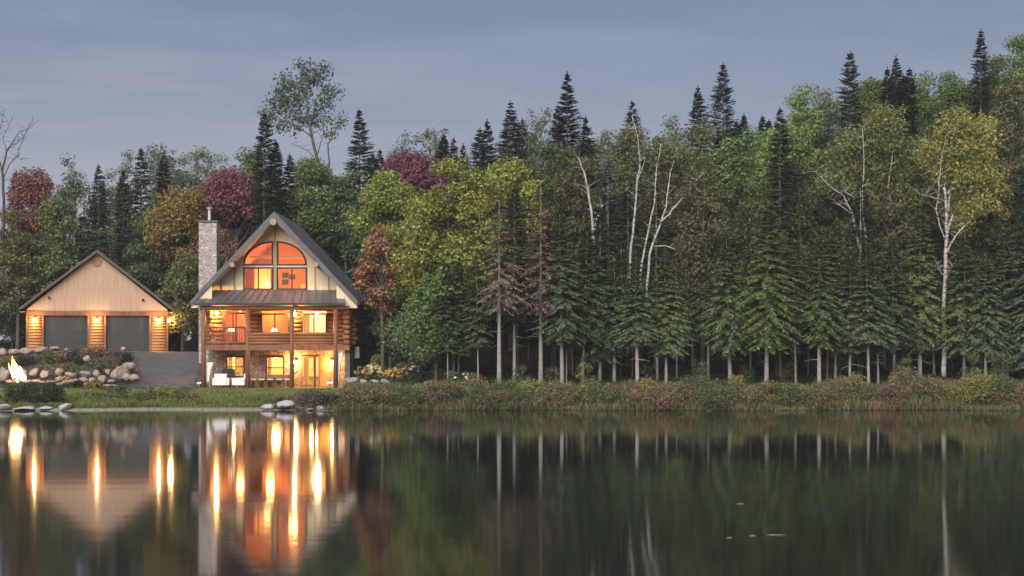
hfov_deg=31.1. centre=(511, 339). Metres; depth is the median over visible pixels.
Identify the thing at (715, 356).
fir tree
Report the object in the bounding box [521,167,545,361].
fir tree
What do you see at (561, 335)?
fir tree
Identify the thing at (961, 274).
maple tree
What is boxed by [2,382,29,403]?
shrub
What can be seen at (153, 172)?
maple tree
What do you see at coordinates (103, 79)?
sky
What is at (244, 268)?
window
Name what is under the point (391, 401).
shrub
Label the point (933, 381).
shrub
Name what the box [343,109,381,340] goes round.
spruce tree
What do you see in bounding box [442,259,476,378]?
fir tree
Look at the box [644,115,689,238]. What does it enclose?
aspen tree
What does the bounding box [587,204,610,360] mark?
fir tree
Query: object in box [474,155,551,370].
maple tree
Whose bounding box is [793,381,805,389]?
shrub
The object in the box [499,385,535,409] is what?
shrub
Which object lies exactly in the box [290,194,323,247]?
maple tree
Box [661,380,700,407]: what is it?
shrub
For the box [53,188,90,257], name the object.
maple tree
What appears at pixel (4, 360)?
shrub
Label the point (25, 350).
boulder
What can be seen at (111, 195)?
maple tree
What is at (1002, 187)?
maple tree
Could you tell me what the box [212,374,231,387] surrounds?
garden armchair
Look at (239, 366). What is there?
window
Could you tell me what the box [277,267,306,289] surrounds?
window
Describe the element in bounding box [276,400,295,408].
shore rock
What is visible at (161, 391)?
shrub
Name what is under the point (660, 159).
birch tree
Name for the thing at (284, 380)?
dining chair
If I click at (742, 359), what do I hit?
maple tree
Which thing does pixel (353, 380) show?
boulder
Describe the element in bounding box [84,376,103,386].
flower bush
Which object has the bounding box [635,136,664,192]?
maple tree
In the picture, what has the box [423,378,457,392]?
shrub
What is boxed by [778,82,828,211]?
aspen tree
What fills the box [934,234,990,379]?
fir tree
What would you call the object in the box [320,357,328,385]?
entrance door
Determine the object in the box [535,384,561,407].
shrub
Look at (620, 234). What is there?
fir tree
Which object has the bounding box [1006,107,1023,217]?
maple tree
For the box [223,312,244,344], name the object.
porch door
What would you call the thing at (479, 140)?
spruce tree
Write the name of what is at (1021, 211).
fir tree
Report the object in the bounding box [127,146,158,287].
spruce tree
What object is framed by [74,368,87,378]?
shrub
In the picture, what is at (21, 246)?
maple tree
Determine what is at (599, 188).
maple tree
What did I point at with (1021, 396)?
shrub
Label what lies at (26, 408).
shore rock
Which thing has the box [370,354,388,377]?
shrub
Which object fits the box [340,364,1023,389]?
undergrowth
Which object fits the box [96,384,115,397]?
shrub
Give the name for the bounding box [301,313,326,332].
window
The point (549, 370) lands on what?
sapling
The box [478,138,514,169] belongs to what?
maple tree
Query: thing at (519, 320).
fir tree
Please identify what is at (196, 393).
shrub
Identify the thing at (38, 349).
boulder
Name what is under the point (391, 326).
maple tree
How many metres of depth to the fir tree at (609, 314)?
105.77 m
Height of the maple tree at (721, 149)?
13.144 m
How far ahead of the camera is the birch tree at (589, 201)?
107.96 m
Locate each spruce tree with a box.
[6,173,23,342]
[82,164,120,263]
[112,170,133,269]
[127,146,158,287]
[153,153,171,288]
[249,111,284,233]
[265,140,286,214]
[279,152,301,220]
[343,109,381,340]
[363,155,377,347]
[373,151,383,345]
[435,134,450,201]
[445,137,462,200]
[454,143,471,231]
[467,128,489,349]
[476,119,502,348]
[496,101,528,342]
[511,118,529,327]
[544,105,565,355]
[548,71,588,359]
[574,116,605,361]
[609,100,654,285]
[686,86,711,343]
[701,62,739,214]
[731,120,740,184]
[735,113,748,214]
[755,115,769,209]
[762,107,802,371]
[763,119,774,214]
[831,50,866,267]
[877,67,899,197]
[888,55,909,201]
[894,72,915,160]
[897,68,920,190]
[964,28,996,156]
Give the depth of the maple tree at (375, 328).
112.56 m
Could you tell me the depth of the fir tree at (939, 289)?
108.64 m
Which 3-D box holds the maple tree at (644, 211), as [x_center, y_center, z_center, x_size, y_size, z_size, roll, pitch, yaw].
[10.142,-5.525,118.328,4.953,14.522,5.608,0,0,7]
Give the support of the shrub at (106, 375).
on the ground at (484, 359)
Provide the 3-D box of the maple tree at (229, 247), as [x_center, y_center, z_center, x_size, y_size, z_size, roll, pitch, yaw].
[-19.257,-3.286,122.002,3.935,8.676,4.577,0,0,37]
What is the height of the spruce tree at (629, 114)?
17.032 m
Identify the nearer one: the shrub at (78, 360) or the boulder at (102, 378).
the boulder at (102, 378)
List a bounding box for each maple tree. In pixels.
[0,166,62,294]
[0,207,46,349]
[0,251,48,345]
[0,287,10,323]
[24,223,72,287]
[25,211,77,326]
[28,194,81,295]
[46,235,83,282]
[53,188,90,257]
[75,197,117,259]
[75,229,114,256]
[82,209,132,263]
[88,182,138,244]
[111,225,161,288]
[121,204,173,292]
[135,159,171,216]
[140,184,208,350]
[146,167,192,342]
[146,240,194,346]
[154,249,198,351]
[171,217,207,346]
[186,227,242,267]
[193,165,284,243]
[201,162,238,209]
[223,229,249,245]
[233,146,286,235]
[279,155,338,245]
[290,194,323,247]
[315,169,366,275]
[319,174,352,217]
[320,211,354,259]
[321,221,362,274]
[325,239,350,264]
[341,167,442,367]
[348,223,406,371]
[357,219,386,349]
[366,300,409,368]
[370,147,452,224]
[376,262,421,365]
[379,311,426,371]
[383,154,528,376]
[392,265,470,380]
[441,222,480,364]
[468,221,524,369]
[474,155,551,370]
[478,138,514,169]
[482,160,526,344]
[485,196,543,376]
[488,191,512,355]
[517,129,546,169]
[524,136,580,368]
[532,144,607,373]
[533,162,552,285]
[555,157,606,366]
[573,137,603,208]
[583,166,625,270]
[591,149,621,264]
[598,142,634,223]
[609,163,652,267]
[610,165,644,267]
[621,191,666,300]
[632,142,691,362]
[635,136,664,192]
[657,125,696,184]
[657,135,721,364]
[657,197,699,365]
[662,199,729,371]
[670,170,735,374]
[701,125,777,361]
[705,184,749,370]
[709,127,752,187]
[717,204,766,364]
[724,191,771,368]
[726,171,773,341]
[729,176,778,360]
[737,219,814,376]
[754,157,829,369]
[775,160,818,349]
[801,205,861,362]
[806,128,867,364]
[807,97,845,167]
[820,217,879,369]
[833,106,923,363]
[835,94,862,144]
[848,219,901,361]
[861,180,922,372]
[887,148,950,366]
[890,137,959,360]
[915,129,967,266]
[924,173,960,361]
[931,92,974,139]
[937,111,1019,369]
[939,184,1017,371]
[947,162,1009,366]
[974,106,1023,209]
[977,73,1023,353]
[1000,71,1023,172]
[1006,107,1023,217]
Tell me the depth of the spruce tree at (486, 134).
126.83 m
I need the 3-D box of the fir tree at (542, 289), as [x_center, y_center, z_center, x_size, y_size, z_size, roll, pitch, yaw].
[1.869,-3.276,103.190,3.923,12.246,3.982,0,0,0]
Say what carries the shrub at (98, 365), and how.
on the ground at (484, 359)
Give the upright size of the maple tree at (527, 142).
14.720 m
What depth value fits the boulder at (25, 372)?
107.28 m
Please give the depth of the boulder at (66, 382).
105.75 m
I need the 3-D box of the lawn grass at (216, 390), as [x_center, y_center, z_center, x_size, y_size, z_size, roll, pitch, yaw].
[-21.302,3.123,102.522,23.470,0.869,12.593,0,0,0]
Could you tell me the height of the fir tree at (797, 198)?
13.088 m
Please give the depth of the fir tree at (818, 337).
101.15 m
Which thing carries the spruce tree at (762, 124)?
on the ground at (484, 359)
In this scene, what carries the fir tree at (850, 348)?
on the ground at (484, 359)
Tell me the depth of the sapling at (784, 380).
104.44 m
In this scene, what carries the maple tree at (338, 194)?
on the ground at (484, 359)
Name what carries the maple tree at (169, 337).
on the ground at (484, 359)
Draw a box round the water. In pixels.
[0,410,1023,575]
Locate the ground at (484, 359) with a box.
[0,288,1023,410]
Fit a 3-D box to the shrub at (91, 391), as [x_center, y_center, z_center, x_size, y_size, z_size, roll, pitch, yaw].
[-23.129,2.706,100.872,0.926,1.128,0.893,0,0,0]
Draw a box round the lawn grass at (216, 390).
[0,387,341,406]
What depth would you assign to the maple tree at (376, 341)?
126.92 m
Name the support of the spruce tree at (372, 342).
on the ground at (484, 359)
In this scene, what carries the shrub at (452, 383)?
on the ground at (484, 359)
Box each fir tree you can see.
[0,263,25,348]
[9,258,35,345]
[72,206,94,265]
[185,325,198,347]
[187,214,218,344]
[426,264,465,379]
[440,268,467,379]
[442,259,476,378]
[445,226,470,370]
[462,254,497,379]
[474,187,534,382]
[492,187,539,384]
[512,169,549,370]
[514,174,578,381]
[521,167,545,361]
[532,206,592,383]
[552,266,584,382]
[555,239,583,377]
[570,222,615,381]
[574,203,637,381]
[574,251,605,372]
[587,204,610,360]
[594,162,632,353]
[596,258,634,382]
[598,201,613,290]
[605,240,642,374]
[606,249,664,383]
[608,167,650,367]
[622,199,657,358]
[622,273,649,376]
[625,180,679,370]
[638,277,670,380]
[645,247,692,382]
[666,263,702,377]
[678,274,715,373]
[694,266,719,379]
[696,227,756,382]
[701,267,746,375]
[734,192,806,382]
[735,240,764,369]
[769,213,814,384]
[769,239,805,376]
[781,167,811,364]
[788,248,824,375]
[797,236,851,383]
[815,216,852,377]
[816,171,847,356]
[816,263,837,380]
[823,246,866,377]
[832,255,883,375]
[839,177,891,374]
[841,235,900,383]
[859,270,901,383]
[874,235,926,379]
[887,258,913,370]
[893,201,948,378]
[909,250,952,375]
[928,145,948,333]
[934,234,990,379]
[934,264,980,370]
[964,250,1014,375]
[982,212,1016,355]
[983,227,1023,375]
[990,199,1023,371]
[1002,164,1023,340]
[1002,167,1023,365]
[1010,183,1023,307]
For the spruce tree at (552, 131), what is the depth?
122.83 m
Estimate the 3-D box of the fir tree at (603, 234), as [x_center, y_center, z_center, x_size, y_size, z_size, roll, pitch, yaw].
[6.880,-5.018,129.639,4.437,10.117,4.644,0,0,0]
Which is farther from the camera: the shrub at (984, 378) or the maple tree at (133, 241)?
the maple tree at (133, 241)
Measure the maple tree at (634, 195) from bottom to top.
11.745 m
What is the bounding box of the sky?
[0,0,1023,339]
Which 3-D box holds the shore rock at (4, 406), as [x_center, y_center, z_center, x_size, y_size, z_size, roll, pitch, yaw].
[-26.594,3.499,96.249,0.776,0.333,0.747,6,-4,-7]
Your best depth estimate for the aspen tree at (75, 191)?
133.62 m
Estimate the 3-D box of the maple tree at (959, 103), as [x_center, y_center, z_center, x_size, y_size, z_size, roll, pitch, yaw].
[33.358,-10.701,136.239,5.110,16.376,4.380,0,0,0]
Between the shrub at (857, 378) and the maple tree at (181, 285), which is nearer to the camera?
the shrub at (857, 378)
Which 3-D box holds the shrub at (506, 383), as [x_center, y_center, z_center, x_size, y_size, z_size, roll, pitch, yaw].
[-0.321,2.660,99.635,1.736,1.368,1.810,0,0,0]
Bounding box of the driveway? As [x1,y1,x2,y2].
[32,351,200,387]
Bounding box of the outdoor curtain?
[326,352,343,386]
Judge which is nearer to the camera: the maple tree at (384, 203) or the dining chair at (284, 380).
the dining chair at (284, 380)
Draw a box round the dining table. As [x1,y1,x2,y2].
[251,375,288,386]
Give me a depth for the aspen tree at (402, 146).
134.61 m
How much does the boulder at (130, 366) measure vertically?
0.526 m
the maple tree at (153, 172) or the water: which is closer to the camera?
the water
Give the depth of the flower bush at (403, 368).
107.19 m
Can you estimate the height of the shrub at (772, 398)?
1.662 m
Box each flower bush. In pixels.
[54,375,68,386]
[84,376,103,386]
[354,366,372,379]
[361,361,382,378]
[381,367,402,379]
[393,363,414,379]
[402,361,424,379]
[446,370,471,383]
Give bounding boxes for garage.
[19,250,172,351]
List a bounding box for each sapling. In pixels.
[511,364,532,383]
[544,366,559,382]
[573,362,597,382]
[639,364,658,380]
[688,359,709,382]
[735,361,755,382]
[776,362,797,383]
[832,357,853,377]
[893,355,914,373]
[958,353,983,378]
[987,350,1011,377]
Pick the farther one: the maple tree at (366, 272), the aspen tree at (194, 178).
the aspen tree at (194, 178)
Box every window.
[226,356,244,377]
[243,241,272,265]
[243,267,273,289]
[261,313,289,332]
[266,356,283,379]
[277,241,306,265]
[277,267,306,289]
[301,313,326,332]
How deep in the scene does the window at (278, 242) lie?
111.34 m
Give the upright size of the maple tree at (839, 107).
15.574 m
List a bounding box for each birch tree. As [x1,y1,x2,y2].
[571,153,602,317]
[602,111,724,363]
[809,99,937,372]
[908,103,1010,377]
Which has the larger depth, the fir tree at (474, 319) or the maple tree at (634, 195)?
the maple tree at (634, 195)
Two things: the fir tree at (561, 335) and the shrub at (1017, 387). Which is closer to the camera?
the shrub at (1017, 387)
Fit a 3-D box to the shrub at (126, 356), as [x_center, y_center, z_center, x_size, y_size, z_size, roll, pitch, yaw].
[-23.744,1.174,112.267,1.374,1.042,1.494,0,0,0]
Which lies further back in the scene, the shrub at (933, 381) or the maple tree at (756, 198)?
the maple tree at (756, 198)
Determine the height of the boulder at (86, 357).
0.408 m
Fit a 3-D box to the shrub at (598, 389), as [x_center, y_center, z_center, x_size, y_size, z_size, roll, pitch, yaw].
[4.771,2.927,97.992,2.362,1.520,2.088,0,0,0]
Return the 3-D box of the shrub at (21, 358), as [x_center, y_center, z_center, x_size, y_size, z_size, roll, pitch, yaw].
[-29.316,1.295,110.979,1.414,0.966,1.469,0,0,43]
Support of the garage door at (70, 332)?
in the garage
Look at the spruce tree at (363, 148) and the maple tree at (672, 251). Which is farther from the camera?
the spruce tree at (363, 148)
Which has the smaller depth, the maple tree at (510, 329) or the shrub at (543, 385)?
the shrub at (543, 385)
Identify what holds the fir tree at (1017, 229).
on the ground at (484, 359)
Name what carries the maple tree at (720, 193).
on the ground at (484, 359)
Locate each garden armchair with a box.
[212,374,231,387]
[232,374,250,387]
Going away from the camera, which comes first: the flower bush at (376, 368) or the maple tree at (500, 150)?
the flower bush at (376, 368)
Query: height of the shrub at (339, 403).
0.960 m
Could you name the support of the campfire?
on the ground at (484, 359)
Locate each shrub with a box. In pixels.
[0,352,18,365]
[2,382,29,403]
[15,353,39,365]
[18,380,65,404]
[27,363,43,377]
[34,348,54,364]
[44,362,60,377]
[53,348,72,363]
[59,362,77,375]
[66,349,90,364]
[71,381,83,386]
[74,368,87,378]
[80,343,107,357]
[83,380,98,396]
[86,356,105,371]
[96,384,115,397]
[98,370,110,385]
[99,356,121,375]
[100,346,123,361]
[112,351,134,365]
[114,382,131,398]
[119,369,137,383]
[131,385,155,400]
[154,382,170,398]
[172,385,190,398]
[182,387,200,399]
[272,396,293,409]
[290,386,324,410]
[318,390,343,406]
[330,395,359,410]
[335,382,379,406]
[357,384,392,408]
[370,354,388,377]
[377,380,395,389]
[383,388,400,405]
[388,383,423,408]
[407,382,439,403]
[410,363,441,381]
[412,380,437,392]
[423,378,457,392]
[423,384,459,409]
[428,366,450,380]
[437,379,458,390]
[440,385,467,405]
[456,392,482,404]
[458,377,486,393]
[462,382,500,409]
[467,372,486,382]
[486,390,512,402]
[490,378,518,391]
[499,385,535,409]
[516,377,545,397]
[532,382,552,392]
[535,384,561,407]
[541,381,580,409]
[565,380,593,388]
[568,386,592,402]
[578,384,597,400]
[580,379,611,386]
[584,382,618,401]
[598,389,629,404]
[624,387,642,404]
[629,385,645,394]
[630,377,658,399]
[643,383,685,410]
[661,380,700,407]
[677,374,716,395]
[693,378,740,410]
[726,374,749,401]
[735,383,764,407]
[753,379,780,406]
[763,382,786,391]
[768,380,799,405]
[785,386,814,405]
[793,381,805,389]
[797,382,840,409]
[825,379,858,401]
[826,375,851,389]
[843,371,869,400]
[855,386,887,402]
[874,381,909,409]
[880,365,928,398]
[897,374,944,400]
[926,385,956,401]
[937,377,958,387]
[941,379,979,405]
[954,366,1002,403]
[967,371,1018,404]
[996,383,1023,404]
[1010,382,1023,397]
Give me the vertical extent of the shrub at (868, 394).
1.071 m
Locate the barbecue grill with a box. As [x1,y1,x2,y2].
[217,368,239,386]
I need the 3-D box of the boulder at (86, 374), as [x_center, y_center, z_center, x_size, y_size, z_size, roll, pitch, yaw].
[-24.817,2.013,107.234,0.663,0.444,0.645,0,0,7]
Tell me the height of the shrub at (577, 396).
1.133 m
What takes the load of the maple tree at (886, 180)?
on the ground at (484, 359)
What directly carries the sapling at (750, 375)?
on the ground at (484, 359)
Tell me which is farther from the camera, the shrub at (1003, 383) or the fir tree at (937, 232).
the fir tree at (937, 232)
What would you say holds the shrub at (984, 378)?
on the ground at (484, 359)
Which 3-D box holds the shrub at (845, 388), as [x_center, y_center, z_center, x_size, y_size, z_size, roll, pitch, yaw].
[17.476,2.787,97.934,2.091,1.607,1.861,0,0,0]
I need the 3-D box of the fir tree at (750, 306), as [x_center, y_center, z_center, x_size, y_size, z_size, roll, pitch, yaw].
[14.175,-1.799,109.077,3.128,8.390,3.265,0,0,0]
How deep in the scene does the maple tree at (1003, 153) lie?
133.52 m
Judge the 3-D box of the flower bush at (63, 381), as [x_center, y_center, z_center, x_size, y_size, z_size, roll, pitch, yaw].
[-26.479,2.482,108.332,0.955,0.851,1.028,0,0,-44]
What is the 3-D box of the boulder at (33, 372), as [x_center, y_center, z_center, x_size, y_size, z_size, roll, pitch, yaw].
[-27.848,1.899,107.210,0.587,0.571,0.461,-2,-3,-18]
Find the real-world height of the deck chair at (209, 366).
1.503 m
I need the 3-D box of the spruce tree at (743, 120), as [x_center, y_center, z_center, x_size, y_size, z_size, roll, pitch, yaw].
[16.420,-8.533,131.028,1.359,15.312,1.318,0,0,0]
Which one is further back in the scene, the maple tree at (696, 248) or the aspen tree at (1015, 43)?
the aspen tree at (1015, 43)
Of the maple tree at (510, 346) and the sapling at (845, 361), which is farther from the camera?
the maple tree at (510, 346)
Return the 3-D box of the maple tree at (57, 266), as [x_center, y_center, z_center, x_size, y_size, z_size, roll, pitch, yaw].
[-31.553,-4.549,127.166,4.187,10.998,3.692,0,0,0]
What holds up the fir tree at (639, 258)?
on the ground at (484, 359)
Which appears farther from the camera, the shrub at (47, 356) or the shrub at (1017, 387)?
the shrub at (47, 356)
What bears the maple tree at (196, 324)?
on the ground at (484, 359)
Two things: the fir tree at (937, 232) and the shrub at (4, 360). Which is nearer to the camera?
the shrub at (4, 360)
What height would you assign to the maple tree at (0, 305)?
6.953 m
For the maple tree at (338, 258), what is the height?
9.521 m
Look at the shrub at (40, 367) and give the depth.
109.42 m
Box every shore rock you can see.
[0,404,10,409]
[13,406,34,409]
[39,406,52,409]
[58,403,71,409]
[260,404,274,409]
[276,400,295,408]
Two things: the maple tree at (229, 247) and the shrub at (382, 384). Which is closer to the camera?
the shrub at (382, 384)
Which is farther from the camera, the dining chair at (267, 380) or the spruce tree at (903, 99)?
the spruce tree at (903, 99)
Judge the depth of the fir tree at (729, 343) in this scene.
103.60 m
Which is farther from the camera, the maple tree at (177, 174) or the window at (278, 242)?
the maple tree at (177, 174)
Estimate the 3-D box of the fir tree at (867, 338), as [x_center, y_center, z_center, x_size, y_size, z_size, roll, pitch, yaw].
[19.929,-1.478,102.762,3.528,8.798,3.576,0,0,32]
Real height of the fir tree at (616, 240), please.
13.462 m
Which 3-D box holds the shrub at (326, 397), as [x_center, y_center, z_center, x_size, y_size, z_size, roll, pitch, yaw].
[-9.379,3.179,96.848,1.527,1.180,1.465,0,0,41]
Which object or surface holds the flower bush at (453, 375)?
on the ground at (484, 359)
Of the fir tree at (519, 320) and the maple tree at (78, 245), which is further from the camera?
the maple tree at (78, 245)
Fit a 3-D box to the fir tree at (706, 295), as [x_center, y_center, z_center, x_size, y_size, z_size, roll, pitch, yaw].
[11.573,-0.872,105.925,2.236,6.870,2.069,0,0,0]
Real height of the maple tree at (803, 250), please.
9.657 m
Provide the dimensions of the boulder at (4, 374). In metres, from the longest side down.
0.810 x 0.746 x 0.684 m
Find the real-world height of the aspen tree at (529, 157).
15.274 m
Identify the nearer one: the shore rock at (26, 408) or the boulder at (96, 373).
the shore rock at (26, 408)
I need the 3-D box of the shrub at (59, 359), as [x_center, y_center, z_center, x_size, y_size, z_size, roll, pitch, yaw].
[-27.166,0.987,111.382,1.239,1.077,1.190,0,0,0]
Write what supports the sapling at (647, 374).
on the ground at (484, 359)
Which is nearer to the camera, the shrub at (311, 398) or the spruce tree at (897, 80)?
the shrub at (311, 398)
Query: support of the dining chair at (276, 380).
on the ground at (484, 359)
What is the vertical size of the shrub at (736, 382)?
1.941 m
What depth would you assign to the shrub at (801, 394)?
97.13 m
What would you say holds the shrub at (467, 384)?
on the ground at (484, 359)
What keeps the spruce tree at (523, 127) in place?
on the ground at (484, 359)
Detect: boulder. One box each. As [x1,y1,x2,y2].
[0,348,7,355]
[0,369,10,381]
[8,349,19,353]
[19,347,31,354]
[23,369,28,379]
[29,368,38,376]
[31,379,40,383]
[34,347,48,352]
[39,380,57,383]
[40,370,49,379]
[50,346,59,350]
[55,368,63,375]
[55,377,65,380]
[57,381,74,384]
[65,372,76,378]
[79,371,91,377]
[79,377,88,382]
[83,355,90,361]
[93,370,100,376]
[98,375,106,381]
[110,366,127,381]
[122,362,136,370]
[122,373,129,379]
[129,374,139,380]
[345,377,359,386]
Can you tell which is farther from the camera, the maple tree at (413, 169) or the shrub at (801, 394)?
the maple tree at (413, 169)
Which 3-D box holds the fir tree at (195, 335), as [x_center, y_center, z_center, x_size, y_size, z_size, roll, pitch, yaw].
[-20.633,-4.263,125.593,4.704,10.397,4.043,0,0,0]
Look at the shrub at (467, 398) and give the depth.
96.89 m
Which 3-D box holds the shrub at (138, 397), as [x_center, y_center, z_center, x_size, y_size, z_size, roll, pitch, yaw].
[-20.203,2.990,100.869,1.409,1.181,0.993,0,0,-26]
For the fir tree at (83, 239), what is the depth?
131.65 m
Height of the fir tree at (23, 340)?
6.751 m
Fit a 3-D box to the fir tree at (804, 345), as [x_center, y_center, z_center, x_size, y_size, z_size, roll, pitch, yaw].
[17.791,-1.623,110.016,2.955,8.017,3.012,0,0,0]
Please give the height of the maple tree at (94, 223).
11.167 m
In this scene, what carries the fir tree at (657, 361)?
on the ground at (484, 359)
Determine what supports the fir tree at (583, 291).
on the ground at (484, 359)
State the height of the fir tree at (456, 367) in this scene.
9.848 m
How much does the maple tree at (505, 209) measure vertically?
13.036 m
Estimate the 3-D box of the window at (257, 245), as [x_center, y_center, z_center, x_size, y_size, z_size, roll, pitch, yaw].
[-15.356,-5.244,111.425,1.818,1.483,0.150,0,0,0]
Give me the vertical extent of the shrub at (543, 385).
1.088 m
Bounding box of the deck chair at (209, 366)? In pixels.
[197,362,214,387]
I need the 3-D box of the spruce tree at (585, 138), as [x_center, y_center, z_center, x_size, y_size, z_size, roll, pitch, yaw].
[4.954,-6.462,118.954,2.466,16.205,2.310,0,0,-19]
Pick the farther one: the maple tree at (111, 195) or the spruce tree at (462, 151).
the maple tree at (111, 195)
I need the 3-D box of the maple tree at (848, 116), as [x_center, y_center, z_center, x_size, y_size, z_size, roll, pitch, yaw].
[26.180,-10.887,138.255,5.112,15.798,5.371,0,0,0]
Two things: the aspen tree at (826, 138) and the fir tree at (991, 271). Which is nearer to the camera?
the fir tree at (991, 271)
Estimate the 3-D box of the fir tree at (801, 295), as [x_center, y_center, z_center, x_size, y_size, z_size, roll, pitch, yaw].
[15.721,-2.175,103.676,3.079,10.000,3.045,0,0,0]
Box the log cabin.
[188,207,371,387]
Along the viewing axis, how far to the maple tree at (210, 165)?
135.79 m
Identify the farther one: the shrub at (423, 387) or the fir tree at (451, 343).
the fir tree at (451, 343)
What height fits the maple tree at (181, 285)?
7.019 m
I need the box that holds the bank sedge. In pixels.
[322,376,1023,410]
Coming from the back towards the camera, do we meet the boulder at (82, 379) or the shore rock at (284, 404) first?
the boulder at (82, 379)
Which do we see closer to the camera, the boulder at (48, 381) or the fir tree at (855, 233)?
the boulder at (48, 381)
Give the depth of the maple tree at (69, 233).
137.50 m
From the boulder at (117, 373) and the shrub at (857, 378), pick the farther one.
the boulder at (117, 373)
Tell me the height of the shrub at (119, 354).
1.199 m
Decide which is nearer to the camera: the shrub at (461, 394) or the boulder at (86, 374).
the shrub at (461, 394)
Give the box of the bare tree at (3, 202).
[0,108,40,239]
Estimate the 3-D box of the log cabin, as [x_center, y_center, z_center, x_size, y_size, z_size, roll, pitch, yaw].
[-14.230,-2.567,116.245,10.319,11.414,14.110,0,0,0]
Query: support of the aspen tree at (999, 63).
on the ground at (484, 359)
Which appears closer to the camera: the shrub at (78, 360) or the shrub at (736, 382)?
the shrub at (736, 382)
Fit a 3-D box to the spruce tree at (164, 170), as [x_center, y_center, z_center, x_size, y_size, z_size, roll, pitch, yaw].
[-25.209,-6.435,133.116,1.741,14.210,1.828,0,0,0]
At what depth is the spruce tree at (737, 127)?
130.87 m
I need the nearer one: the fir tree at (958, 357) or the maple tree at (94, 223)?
the fir tree at (958, 357)
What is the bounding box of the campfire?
[5,356,31,383]
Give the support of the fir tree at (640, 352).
on the ground at (484, 359)
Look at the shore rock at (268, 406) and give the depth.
97.01 m
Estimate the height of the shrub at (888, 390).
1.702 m
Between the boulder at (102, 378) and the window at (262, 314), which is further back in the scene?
the window at (262, 314)
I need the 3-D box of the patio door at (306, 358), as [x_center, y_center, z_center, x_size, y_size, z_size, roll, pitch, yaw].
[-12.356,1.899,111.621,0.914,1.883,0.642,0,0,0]
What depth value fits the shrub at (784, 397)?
97.16 m
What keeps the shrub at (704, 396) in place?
on the ground at (484, 359)
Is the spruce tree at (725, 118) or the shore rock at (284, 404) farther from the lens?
the spruce tree at (725, 118)
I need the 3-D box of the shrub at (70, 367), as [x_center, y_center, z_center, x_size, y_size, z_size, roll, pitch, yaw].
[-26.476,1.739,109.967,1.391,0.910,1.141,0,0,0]
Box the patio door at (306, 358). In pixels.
[300,356,314,386]
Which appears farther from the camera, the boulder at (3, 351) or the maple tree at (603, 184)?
the maple tree at (603, 184)
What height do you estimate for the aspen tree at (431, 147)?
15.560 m
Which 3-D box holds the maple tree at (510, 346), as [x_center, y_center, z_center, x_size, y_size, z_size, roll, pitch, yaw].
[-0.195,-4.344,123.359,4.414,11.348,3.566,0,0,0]
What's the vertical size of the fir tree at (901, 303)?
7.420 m
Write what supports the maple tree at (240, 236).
on the ground at (484, 359)
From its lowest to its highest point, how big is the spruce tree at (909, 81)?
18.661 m
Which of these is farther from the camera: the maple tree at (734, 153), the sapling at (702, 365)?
the maple tree at (734, 153)
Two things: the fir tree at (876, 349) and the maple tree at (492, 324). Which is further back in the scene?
the maple tree at (492, 324)
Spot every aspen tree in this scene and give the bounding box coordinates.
[53,152,96,256]
[103,149,144,243]
[141,142,185,203]
[176,145,231,343]
[257,57,348,203]
[386,130,420,161]
[412,127,448,181]
[516,127,540,203]
[523,107,556,338]
[588,129,622,264]
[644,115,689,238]
[746,126,792,201]
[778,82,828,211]
[805,88,847,192]
[848,76,894,140]
[902,69,944,144]
[928,70,974,139]
[962,53,1023,156]
[1001,32,1023,178]
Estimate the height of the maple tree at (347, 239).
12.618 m
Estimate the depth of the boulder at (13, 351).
112.34 m
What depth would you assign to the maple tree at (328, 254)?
131.57 m
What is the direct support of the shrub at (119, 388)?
on the ground at (484, 359)
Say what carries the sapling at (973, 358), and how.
on the ground at (484, 359)
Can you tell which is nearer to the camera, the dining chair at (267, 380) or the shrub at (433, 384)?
the shrub at (433, 384)
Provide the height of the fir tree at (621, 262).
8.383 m
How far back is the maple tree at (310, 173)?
124.31 m
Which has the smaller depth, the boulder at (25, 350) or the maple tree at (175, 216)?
the boulder at (25, 350)
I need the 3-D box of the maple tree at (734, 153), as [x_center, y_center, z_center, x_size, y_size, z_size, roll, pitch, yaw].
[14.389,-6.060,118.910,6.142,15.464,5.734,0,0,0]
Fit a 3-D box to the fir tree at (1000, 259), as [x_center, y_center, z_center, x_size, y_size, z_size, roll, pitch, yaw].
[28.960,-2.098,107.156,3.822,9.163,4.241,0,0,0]
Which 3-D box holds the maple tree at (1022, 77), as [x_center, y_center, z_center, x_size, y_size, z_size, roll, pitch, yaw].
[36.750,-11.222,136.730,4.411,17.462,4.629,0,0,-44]
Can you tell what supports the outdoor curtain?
attached to the log cabin
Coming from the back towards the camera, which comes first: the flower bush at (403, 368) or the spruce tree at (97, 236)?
the spruce tree at (97, 236)
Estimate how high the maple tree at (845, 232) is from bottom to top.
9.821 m
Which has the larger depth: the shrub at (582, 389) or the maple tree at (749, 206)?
the maple tree at (749, 206)
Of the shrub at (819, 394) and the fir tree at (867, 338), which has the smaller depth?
the shrub at (819, 394)
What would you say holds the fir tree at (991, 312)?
on the ground at (484, 359)
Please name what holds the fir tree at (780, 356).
on the ground at (484, 359)
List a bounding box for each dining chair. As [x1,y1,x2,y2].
[250,374,257,387]
[258,374,265,387]
[266,374,274,387]
[275,374,282,387]
[283,374,289,387]
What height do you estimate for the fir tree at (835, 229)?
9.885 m
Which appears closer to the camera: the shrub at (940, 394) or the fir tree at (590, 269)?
the shrub at (940, 394)
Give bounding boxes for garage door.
[44,315,87,351]
[106,316,148,351]
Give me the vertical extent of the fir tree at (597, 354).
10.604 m

